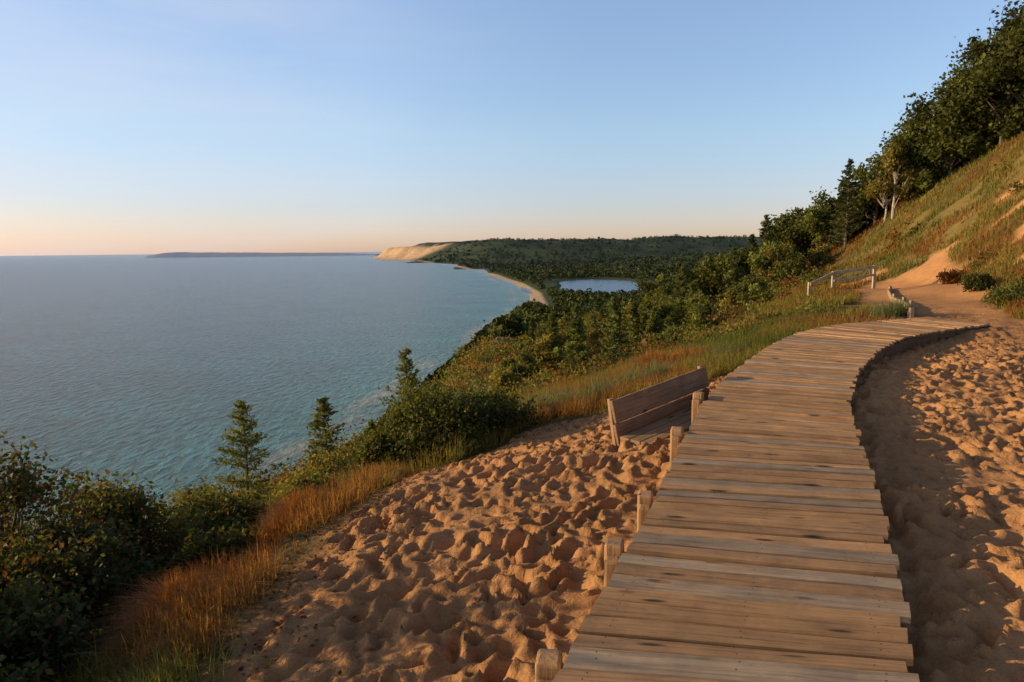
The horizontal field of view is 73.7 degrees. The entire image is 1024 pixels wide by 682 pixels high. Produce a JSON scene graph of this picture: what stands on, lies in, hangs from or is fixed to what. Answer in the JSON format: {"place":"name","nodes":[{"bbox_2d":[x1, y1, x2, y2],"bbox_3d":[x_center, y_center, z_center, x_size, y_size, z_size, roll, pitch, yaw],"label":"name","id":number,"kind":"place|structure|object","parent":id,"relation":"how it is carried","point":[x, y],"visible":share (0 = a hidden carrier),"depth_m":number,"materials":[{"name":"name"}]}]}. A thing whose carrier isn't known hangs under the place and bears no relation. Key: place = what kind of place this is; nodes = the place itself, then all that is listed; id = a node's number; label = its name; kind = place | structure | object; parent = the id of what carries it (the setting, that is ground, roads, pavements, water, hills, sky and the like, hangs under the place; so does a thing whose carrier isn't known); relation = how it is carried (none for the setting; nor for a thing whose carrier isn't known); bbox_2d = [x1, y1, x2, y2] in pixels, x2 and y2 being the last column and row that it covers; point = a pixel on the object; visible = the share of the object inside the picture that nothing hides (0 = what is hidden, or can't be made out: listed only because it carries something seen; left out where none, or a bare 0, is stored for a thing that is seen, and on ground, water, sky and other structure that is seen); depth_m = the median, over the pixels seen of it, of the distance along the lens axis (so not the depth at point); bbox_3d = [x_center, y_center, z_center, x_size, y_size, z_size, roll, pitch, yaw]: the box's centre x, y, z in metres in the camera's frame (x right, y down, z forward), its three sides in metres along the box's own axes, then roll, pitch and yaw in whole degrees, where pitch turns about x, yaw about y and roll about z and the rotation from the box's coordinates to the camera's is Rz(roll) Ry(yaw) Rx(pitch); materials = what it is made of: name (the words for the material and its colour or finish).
{"place":"outdoors","nodes":[
{"label":"outdoors","id":0,"kind":"place"},
{"bbox_2d":[143,252,378,257],"bbox_3d":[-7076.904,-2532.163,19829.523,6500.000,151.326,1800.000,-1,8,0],"label":"island","id":1,"kind":"structure","parent":0,"point":[208,254],"depth_m":19123.69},
{"bbox_2d":[0,252,601,575],"bbox_3d":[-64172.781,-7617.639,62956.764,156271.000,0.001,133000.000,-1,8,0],"label":"lake water","id":2,"kind":"structure","parent":0,"point":[152,369],"depth_m":794.45,"materials":[{"name":"liquid"}]},
{"bbox_2d":[0,0,1023,255],"label":"sky","id":3,"kind":"structure","parent":0,"point":[127,127],"materials":[{"name":"blue"}]},
{"bbox_2d":[111,134,1023,681],"bbox_3d":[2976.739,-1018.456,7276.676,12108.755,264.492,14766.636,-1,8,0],"label":"dune terrain ground","id":4,"kind":"structure","parent":0,"point":[489,566],"depth_m":5.35,"materials":[{"name":"sand"}]},
{"bbox_2d":[0,652,53,681],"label":"shrub","id":5,"kind":"object","parent":4,"relation":"on","point":[18,674],"visible":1,"depth_m":4.08,"materials":[{"name":"green plant"}]},
{"bbox_2d":[0,562,127,681],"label":"shrub","id":6,"kind":"object","parent":4,"relation":"on","point":[40,629],"visible":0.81,"depth_m":5.01,"materials":[{"name":"green plant"}]},
{"bbox_2d":[0,430,139,596],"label":"shrub","id":7,"kind":"object","parent":4,"relation":"on","point":[19,491],"visible":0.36,"depth_m":6.61,"materials":[{"name":"green plant"}]},
{"bbox_2d":[0,498,175,645],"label":"shrub","id":8,"kind":"object","parent":4,"relation":"on","point":[79,564],"visible":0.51,"depth_m":6.22,"materials":[{"name":"green plant"}]},
{"bbox_2d":[24,468,222,606],"bbox_3d":[-4.314,2.268,7.729,2.153,1.912,1.798,-1,8,0],"label":"shrub","id":9,"kind":"object","parent":4,"relation":"on","point":[136,504],"visible":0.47,"depth_m":7.54,"materials":[{"name":"green plant"}]},
{"bbox_2d":[85,602,288,681],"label":"marram grass tuft","id":10,"kind":"object","parent":4,"relation":"on","point":[181,673],"visible":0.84,"depth_m":3.98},
{"bbox_2d":[141,477,235,579],"bbox_3d":[-4.890,2.734,9.681,1.847,1.388,1.847,-1,8,0],"label":"shrub","id":11,"kind":"object","parent":4,"relation":"on","point":[169,502],"visible":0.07,"depth_m":9.93,"materials":[{"name":"green plant"}]},
{"bbox_2d":[54,530,324,681],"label":"dry rust grass","id":12,"kind":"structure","parent":4,"relation":"on","point":[191,578],"depth_m":5.28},
{"bbox_2d":[110,590,271,681],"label":"dry rust grass","id":13,"kind":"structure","parent":4,"relation":"on","point":[150,651],"depth_m":4.40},
{"bbox_2d":[161,478,244,520],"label":"shrub","id":14,"kind":"object","parent":4,"relation":"on","point":[224,491],"visible":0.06,"depth_m":12.96,"materials":[{"name":"green plant"}]},
{"bbox_2d":[162,517,261,584],"bbox_3d":[-2.976,2.161,6.924,0.989,0.675,1.007,-1,8,0],"label":"shrub","id":15,"kind":"object","parent":4,"relation":"on","point":[210,541],"visible":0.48,"depth_m":6.79,"materials":[{"name":"green plant"}]},
{"bbox_2d":[150,474,283,565],"bbox_3d":[-3.587,2.210,8.255,1.579,1.072,1.681,-1,8,0],"label":"shrub","id":16,"kind":"object","parent":4,"relation":"on","point":[226,510],"visible":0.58,"depth_m":8.26,"materials":[{"name":"green plant"}]},
{"bbox_2d":[210,399,287,502],"bbox_3d":[-5.386,2.325,13.719,1.814,2.410,1.410,-1,8,0],"label":"pine tree","id":17,"kind":"object","parent":4,"relation":"on","point":[245,439],"visible":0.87,"depth_m":13.53,"materials":[{"name":"green plant"}]},
{"bbox_2d":[232,481,346,560],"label":"dry rust grass","id":18,"kind":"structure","parent":4,"relation":"on","point":[276,524],"depth_m":6.89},
{"bbox_2d":[264,468,345,508],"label":"shrub","id":19,"kind":"object","parent":4,"relation":"on","point":[285,483],"visible":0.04,"depth_m":9.91,"materials":[{"name":"green plant"}]},
{"bbox_2d":[278,471,336,502],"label":"shrub","id":20,"kind":"object","parent":4,"relation":"on","point":[312,478],"visible":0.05,"depth_m":7.65,"materials":[{"name":"green plant"}]},
{"bbox_2d":[281,446,354,479],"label":"shrub","id":21,"kind":"object","parent":4,"relation":"on","point":[321,463],"visible":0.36,"depth_m":12.21,"materials":[{"name":"green plant"}]},
{"bbox_2d":[292,470,344,487],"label":"shrub","id":22,"kind":"object","parent":4,"relation":"on","point":[331,478],"visible":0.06,"depth_m":9.00,"materials":[{"name":"green plant"}]},
{"bbox_2d":[304,396,346,457],"bbox_3d":[-4.098,2.127,15.036,1.210,1.941,1.220,4,9,32],"label":"pine tree","id":23,"kind":"object","parent":4,"relation":"on","point":[323,409],"visible":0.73,"depth_m":14.82,"materials":[{"name":"green plant"}]},
{"bbox_2d":[354,421,378,450],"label":"shrub","id":24,"kind":"object","parent":4,"relation":"on","point":[357,440],"visible":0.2,"depth_m":15.86,"materials":[{"name":"green plant"}]},
{"bbox_2d":[340,422,422,476],"bbox_3d":[-1.899,1.700,9.937,1.319,1.106,1.220,-1,8,0],"label":"shrub","id":25,"kind":"object","parent":4,"relation":"on","point":[369,449],"visible":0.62,"depth_m":9.68,"materials":[{"name":"green plant"}]},
{"bbox_2d":[340,459,426,492],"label":"dry rust grass","id":26,"kind":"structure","parent":4,"relation":"on","point":[408,474],"depth_m":8.65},
{"bbox_2d":[382,348,431,425],"bbox_3d":[-2.321,1.324,14.873,1.193,2.412,1.203,2,8,19],"label":"pine tree","id":27,"kind":"object","parent":4,"relation":"on","point":[406,361],"visible":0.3,"depth_m":14.77,"materials":[{"name":"green plant"}]},
{"bbox_2d":[350,365,519,469],"bbox_3d":[-1.018,1.177,10.108,2.201,1.667,2.186,6,10,40],"label":"shrub","id":28,"kind":"object","parent":4,"relation":"on","point":[436,413],"visible":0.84,"depth_m":9.60,"materials":[{"name":"green plant"}]},
{"bbox_2d":[7,314,869,681],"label":"dune grass","id":29,"kind":"structure","parent":4,"relation":"on","point":[713,364],"depth_m":7.62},
{"bbox_2d":[177,373,726,681],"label":"dry grass","id":30,"kind":"structure","parent":4,"relation":"on","point":[260,648],"depth_m":5.36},
{"bbox_2d":[454,376,548,446],"bbox_3d":[-0.327,1.125,10.382,1.752,1.142,1.601,-1,8,0],"label":"shrub","id":31,"kind":"object","parent":4,"relation":"on","point":[500,399],"visible":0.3,"depth_m":10.18,"materials":[{"name":"green plant"}]},
{"bbox_2d":[488,364,521,392],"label":"young tree","id":32,"kind":"object","parent":4,"relation":"on","point":[498,379],"visible":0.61,"depth_m":28.17,"materials":[{"name":"green plant"}]},
{"bbox_2d":[499,355,516,369],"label":"young tree","id":33,"kind":"object","parent":4,"relation":"on","point":[509,361],"visible":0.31,"depth_m":46.37,"materials":[{"name":"green plant"}]},
{"bbox_2d":[504,346,544,385],"bbox_3d":[0.340,1.406,34.290,2.138,2.325,1.844,6,10,40],"label":"young tree","id":34,"kind":"object","parent":4,"relation":"on","point":[527,368],"visible":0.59,"depth_m":33.94,"materials":[{"name":"green plant"}]},
{"bbox_2d":[523,318,537,346],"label":"spruce tree","id":35,"kind":"object","parent":4,"relation":"on","point":[530,332],"visible":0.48,"depth_m":60.27,"materials":[{"name":"green plant"}]},
{"bbox_2d":[523,335,551,361],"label":"young tree","id":36,"kind":"object","parent":4,"relation":"on","point":[529,342],"visible":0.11,"depth_m":47.98,"materials":[{"name":"green plant"}]},
{"bbox_2d":[523,331,568,375],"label":"young tree","id":37,"kind":"object","parent":4,"relation":"on","point":[537,351],"visible":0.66,"depth_m":45.16,"materials":[{"name":"green plant"}]},
{"bbox_2d":[535,319,559,336],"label":"young tree","id":38,"kind":"object","parent":4,"relation":"on","point":[542,328],"visible":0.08,"depth_m":67.42,"materials":[{"name":"green plant"}]},
{"bbox_2d":[540,312,567,374],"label":"spruce tree","id":39,"kind":"object","parent":4,"relation":"on","point":[551,324],"visible":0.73,"depth_m":45.19,"materials":[{"name":"green plant"}]},
{"bbox_2d":[344,234,773,449],"bbox_3d":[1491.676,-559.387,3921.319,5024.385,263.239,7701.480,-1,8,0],"label":"distant forest","id":40,"kind":"object","parent":4,"relation":"on","point":[518,323],"visible":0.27,"depth_m":2658.79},
{"bbox_2d":[555,313,578,354],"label":"young tree","id":41,"kind":"object","parent":4,"relation":"on","point":[566,320],"visible":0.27,"depth_m":59.67,"materials":[{"name":"green plant"}]},
{"bbox_2d":[550,339,593,373],"bbox_3d":[3.338,0.946,35.626,2.362,2.199,1.789,6,10,39],"label":"young tree","id":42,"kind":"object","parent":4,"relation":"on","point":[578,349],"visible":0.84,"depth_m":35.42,"materials":[{"name":"green plant"}]},
{"bbox_2d":[557,303,592,373],"bbox_3d":[3.542,0.027,38.215,1.964,4.342,1.860,-4,8,-22],"label":"spruce tree","id":43,"kind":"object","parent":4,"relation":"on","point":[576,326],"visible":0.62,"depth_m":38.05,"materials":[{"name":"green plant"}]},
{"bbox_2d":[586,319,599,360],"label":"pine tree","id":44,"kind":"object","parent":4,"relation":"on","point":[593,327],"visible":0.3,"depth_m":46.61,"materials":[{"name":"green plant"}]},
{"bbox_2d":[582,325,621,354],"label":"young tree","id":45,"kind":"object","parent":4,"relation":"on","point":[597,331],"visible":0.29,"depth_m":45.35,"materials":[{"name":"green plant"}]},
{"bbox_2d":[602,331,622,365],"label":"pine tree","id":46,"kind":"object","parent":4,"relation":"on","point":[613,346],"visible":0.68,"depth_m":27.62,"materials":[{"name":"green plant"}]},
{"bbox_2d":[598,297,630,363],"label":"spruce tree","id":47,"kind":"object","parent":4,"relation":"on","point":[613,323],"visible":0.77,"depth_m":40.05,"materials":[{"name":"green plant"}]},
{"bbox_2d":[217,159,1023,499],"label":"hillside scrub","id":48,"kind":"object","parent":4,"relation":"on","point":[459,371],"visible":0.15,"depth_m":35.37,"materials":[{"name":"green plant"}]},
{"bbox_2d":[617,302,641,332],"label":"young tree","id":49,"kind":"object","parent":4,"relation":"on","point":[627,309],"visible":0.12,"depth_m":61.17,"materials":[{"name":"green plant"}]},
{"bbox_2d":[622,301,647,350],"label":"spruce tree","id":50,"kind":"object","parent":4,"relation":"on","point":[632,318],"visible":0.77,"depth_m":43.05,"materials":[{"name":"green plant"}]},
{"bbox_2d":[636,307,646,349],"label":"pine tree","id":51,"kind":"object","parent":4,"relation":"on","point":[640,326],"visible":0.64,"depth_m":42.73,"materials":[{"name":"green plant"}]},
{"bbox_2d":[596,343,711,379],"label":"dry rust grass","id":52,"kind":"structure","parent":4,"relation":"on","point":[655,356],"depth_m":16.59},
{"bbox_2d":[642,306,665,345],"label":"spruce tree","id":53,"kind":"object","parent":4,"relation":"on","point":[653,322],"visible":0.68,"depth_m":38.07,"materials":[{"name":"green plant"}]},
{"bbox_2d":[635,274,674,310],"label":"young tree","id":54,"kind":"object","parent":4,"relation":"on","point":[650,293],"visible":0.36,"depth_m":64.83,"materials":[{"name":"green plant"}]},
{"bbox_2d":[607,366,708,450],"bbox_3d":[2.055,1.049,8.287,1.915,1.216,0.737,-7,10,-41],"label":"wooden bench","id":55,"kind":"object","parent":4,"relation":"on","point":[655,423],"visible":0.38,"depth_m":8.18,"materials":[{"name":"brown wood"}]},
{"bbox_2d":[635,292,688,330],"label":"young tree","id":56,"kind":"object","parent":4,"relation":"on","point":[664,308],"visible":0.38,"depth_m":42.86,"materials":[{"name":"green plant"}]},
{"bbox_2d":[651,322,688,349],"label":"young tree","id":57,"kind":"object","parent":4,"relation":"on","point":[673,330],"visible":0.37,"depth_m":25.21,"materials":[{"name":"green plant"}]},
{"bbox_2d":[652,282,687,304],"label":"young tree","id":58,"kind":"object","parent":4,"relation":"on","point":[666,288],"visible":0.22,"depth_m":58.15,"materials":[{"name":"green plant"}]},
{"bbox_2d":[663,264,689,324],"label":"spruce tree","id":59,"kind":"object","parent":4,"relation":"on","point":[682,283],"visible":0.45,"depth_m":49.78,"materials":[{"name":"green plant"}]},
{"bbox_2d":[669,262,689,294],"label":"spruce tree","id":60,"kind":"object","parent":4,"relation":"on","point":[677,272],"visible":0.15,"depth_m":61.69,"materials":[{"name":"green plant"}]},
{"bbox_2d":[665,291,699,329],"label":"young tree","id":61,"kind":"object","parent":4,"relation":"on","point":[679,303],"visible":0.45,"depth_m":46.11,"materials":[{"name":"green plant"}]},
{"bbox_2d":[348,129,1023,449],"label":"hillside grass","id":62,"kind":"structure","parent":4,"relation":"on","point":[821,294],"depth_m":34.64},
{"bbox_2d":[683,283,698,322],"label":"spruce tree","id":63,"kind":"object","parent":4,"relation":"on","point":[692,289],"visible":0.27,"depth_m":46.90,"materials":[{"name":"green plant"}]},
{"bbox_2d":[689,291,712,333],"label":"pine tree","id":64,"kind":"object","parent":4,"relation":"on","point":[697,310],"visible":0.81,"depth_m":34.79,"materials":[{"name":"green plant"}]},
{"bbox_2d":[682,296,721,330],"bbox_3d":[9.940,-1.239,35.406,2.286,2.121,1.870,-4,8,-21],"label":"young tree","id":65,"kind":"object","parent":4,"relation":"on","point":[708,305],"visible":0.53,"depth_m":35.29,"materials":[{"name":"green plant"}]},
{"bbox_2d":[686,252,725,300],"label":"oak tree","id":66,"kind":"object","parent":4,"relation":"on","point":[706,275],"visible":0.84,"depth_m":61.12,"materials":[{"name":"green plant"}]},
{"bbox_2d":[519,294,922,415],"bbox_3d":[5.122,0.142,14.939,13.284,1.839,2.562,-6,9,-35],"label":"marram grass tuft","id":67,"kind":"object","parent":4,"relation":"on","point":[897,309],"visible":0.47,"depth_m":13.43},
{"bbox_2d":[717,246,746,299],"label":"spruce tree","id":68,"kind":"object","parent":4,"relation":"on","point":[735,275],"visible":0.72,"depth_m":49.61,"materials":[{"name":"green plant"}]},
{"bbox_2d":[709,247,755,288],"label":"oak tree","id":69,"kind":"object","parent":4,"relation":"on","point":[743,257],"visible":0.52,"depth_m":58.99,"materials":[{"name":"green plant"}]},
{"bbox_2d":[716,281,749,312],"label":"young tree","id":70,"kind":"object","parent":4,"relation":"on","point":[725,302],"visible":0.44,"depth_m":37.46,"materials":[{"name":"green plant"}]},
{"bbox_2d":[743,233,758,278],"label":"spruce tree","id":71,"kind":"object","parent":4,"relation":"on","point":[752,239],"visible":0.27,"depth_m":59.32,"materials":[{"name":"green plant"}]},
{"bbox_2d":[728,271,774,305],"bbox_3d":[12.731,-2.478,36.189,2.220,2.411,2.236,-1,8,0],"label":"young tree","id":72,"kind":"object","parent":4,"relation":"on","point":[758,287],"visible":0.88,"depth_m":36.06,"materials":[{"name":"green plant"}]},
{"bbox_2d":[535,317,989,681],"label":"wooden boardwalk","id":73,"kind":"structure","parent":4,"relation":"on","point":[758,550],"depth_m":3.92,"materials":[{"name":"brown wood"}]},
{"bbox_2d":[747,214,778,279],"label":"spruce tree","id":74,"kind":"object","parent":4,"relation":"on","point":[764,233],"visible":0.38,"depth_m":54.30,"materials":[{"name":"green plant"}]},
{"bbox_2d":[752,245,794,283],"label":"young tree","id":75,"kind":"object","parent":4,"relation":"on","point":[770,254],"visible":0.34,"depth_m":49.98,"materials":[{"name":"green plant"}]},
{"bbox_2d":[744,240,804,282],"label":"oak tree","id":76,"kind":"object","parent":4,"relation":"on","point":[757,261],"visible":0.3,"depth_m":51.15,"materials":[{"name":"green plant"}]},
{"bbox_2d":[772,250,807,281],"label":"young tree","id":77,"kind":"object","parent":4,"relation":"on","point":[798,262],"visible":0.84,"depth_m":46.54,"materials":[{"name":"green plant"}]},
{"bbox_2d":[767,209,816,259],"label":"oak tree","id":78,"kind":"object","parent":4,"relation":"on","point":[777,231],"visible":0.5,"depth_m":58.52,"materials":[{"name":"green plant"}]},
{"bbox_2d":[774,201,822,259],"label":"oak tree","id":79,"kind":"object","parent":4,"relation":"on","point":[798,212],"visible":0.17,"depth_m":58.45,"materials":[{"name":"green plant"}]},
{"bbox_2d":[764,310,857,326],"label":"dry rust grass","id":80,"kind":"structure","parent":4,"relation":"on","point":[822,315],"depth_m":18.72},
{"bbox_2d":[804,244,834,267],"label":"young tree","id":81,"kind":"object","parent":4,"relation":"on","point":[820,254],"visible":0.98,"depth_m":50.80,"materials":[{"name":"green plant"}]},
{"bbox_2d":[786,186,863,247],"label":"oak tree","id":82,"kind":"object","parent":4,"relation":"on","point":[816,220],"visible":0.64,"depth_m":54.76,"materials":[{"name":"green plant"}]},
{"bbox_2d":[807,265,876,294],"bbox_3d":[15.232,-2.615,31.622,3.584,1.736,0.367,-2,8,-13],"label":"wooden railing","id":83,"kind":"object","parent":4,"relation":"on","point":[834,280],"visible":0.84,"depth_m":31.59,"materials":[{"name":"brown wood"}]},
{"bbox_2d":[828,158,868,249],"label":"spruce tree","id":84,"kind":"object","parent":4,"relation":"on","point":[849,167],"visible":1,"depth_m":50.98,"materials":[{"name":"green plant"}]},
{"bbox_2d":[827,190,873,236],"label":"oak tree","id":85,"kind":"object","parent":4,"relation":"on","point":[866,219],"visible":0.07,"depth_m":54.32,"materials":[{"name":"green plant"}]},
{"bbox_2d":[834,151,903,224],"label":"oak tree","id":86,"kind":"object","parent":4,"relation":"on","point":[862,174],"visible":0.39,"depth_m":52.87,"materials":[{"name":"green plant"}]},
{"bbox_2d":[860,162,909,222],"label":"birch tree","id":87,"kind":"object","parent":4,"relation":"on","point":[883,185],"visible":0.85,"depth_m":48.96,"materials":[{"name":"green plant"}]},
{"bbox_2d":[875,140,920,218],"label":"birch tree","id":88,"kind":"object","parent":4,"relation":"on","point":[893,162],"visible":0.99,"depth_m":47.61,"materials":[{"name":"green plant"}]},
{"bbox_2d":[887,285,914,317],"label":"path edging boards","id":89,"kind":"object","parent":4,"relation":"on","point":[910,314],"visible":0.62,"depth_m":21.21,"materials":[{"name":"brown wood"}]},
{"bbox_2d":[867,124,956,200],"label":"oak tree","id":90,"kind":"object","parent":4,"relation":"on","point":[904,139],"visible":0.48,"depth_m":47.77,"materials":[{"name":"green plant"}]},
{"bbox_2d":[898,162,937,197],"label":"bush","id":91,"kind":"object","parent":4,"relation":"on","point":[925,178],"visible":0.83,"depth_m":47.21,"materials":[{"name":"green plant"}]},
{"bbox_2d":[886,95,970,168],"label":"oak tree","id":92,"kind":"object","parent":4,"relation":"on","point":[923,139],"visible":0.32,"depth_m":47.60,"materials":[{"name":"green plant"}]},
{"bbox_2d":[936,268,966,283],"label":"shrub","id":93,"kind":"object","parent":4,"relation":"on","point":[950,277],"visible":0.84,"depth_m":26.99,"materials":[{"name":"brown plant"}]},
{"bbox_2d":[903,89,1006,176],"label":"oak tree","id":94,"kind":"object","parent":4,"relation":"on","point":[944,128],"visible":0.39,"depth_m":45.47,"materials":[{"name":"green plant"}]},
{"bbox_2d":[912,29,1023,161],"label":"oak tree","id":95,"kind":"object","parent":4,"relation":"on","point":[983,108],"visible":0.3,"depth_m":44.30,"materials":[{"name":"green plant"}]},
{"bbox_2d":[944,122,998,160],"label":"oak tree","id":96,"kind":"object","parent":4,"relation":"on","point":[977,145],"visible":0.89,"depth_m":44.94,"materials":[{"name":"green plant"}]},
{"bbox_2d":[957,271,1000,291],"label":"shrub","id":97,"kind":"object","parent":4,"relation":"on","point":[972,280],"visible":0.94,"depth_m":22.74,"materials":[{"name":"green plant"}]},
{"bbox_2d":[939,34,1023,145],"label":"oak tree","id":98,"kind":"object","parent":4,"relation":"on","point":[974,90],"visible":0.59,"depth_m":42.82,"materials":[{"name":"green plant"}]},
{"bbox_2d":[968,0,1023,102],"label":"oak tree","id":99,"kind":"object","parent":4,"relation":"on","point":[1016,48],"visible":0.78,"depth_m":42.11,"materials":[{"name":"green plant"}]},
{"bbox_2d":[970,5,1023,67],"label":"oak tree","id":100,"kind":"object","parent":4,"relation":"on","point":[995,27],"visible":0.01,"depth_m":49.62,"materials":[{"name":"green plant"}]},
{"bbox_2d":[976,274,1023,307],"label":"shrub","id":101,"kind":"object","parent":4,"relation":"on","point":[1007,293],"visible":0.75,"depth_m":17.83,"materials":[{"name":"green plant"}]},
{"bbox_2d":[977,89,1023,141],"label":"oak tree","id":102,"kind":"object","parent":4,"relation":"on","point":[1011,129],"visible":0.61,"depth_m":43.10,"materials":[{"name":"green plant"}]},
{"bbox_2d":[1000,11,1023,83],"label":"oak tree","id":103,"kind":"object","parent":4,"relation":"on","point":[1021,51],"visible":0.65,"depth_m":41.07,"materials":[{"name":"green plant"}]},
{"bbox_2d":[521,280,646,293],"bbox_3d":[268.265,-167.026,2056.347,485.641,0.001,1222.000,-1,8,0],"label":"inland pond water","id":104,"kind":"structure","parent":0,"point":[609,286],"depth_m":2055.15,"materials":[{"name":"blue liquid"}]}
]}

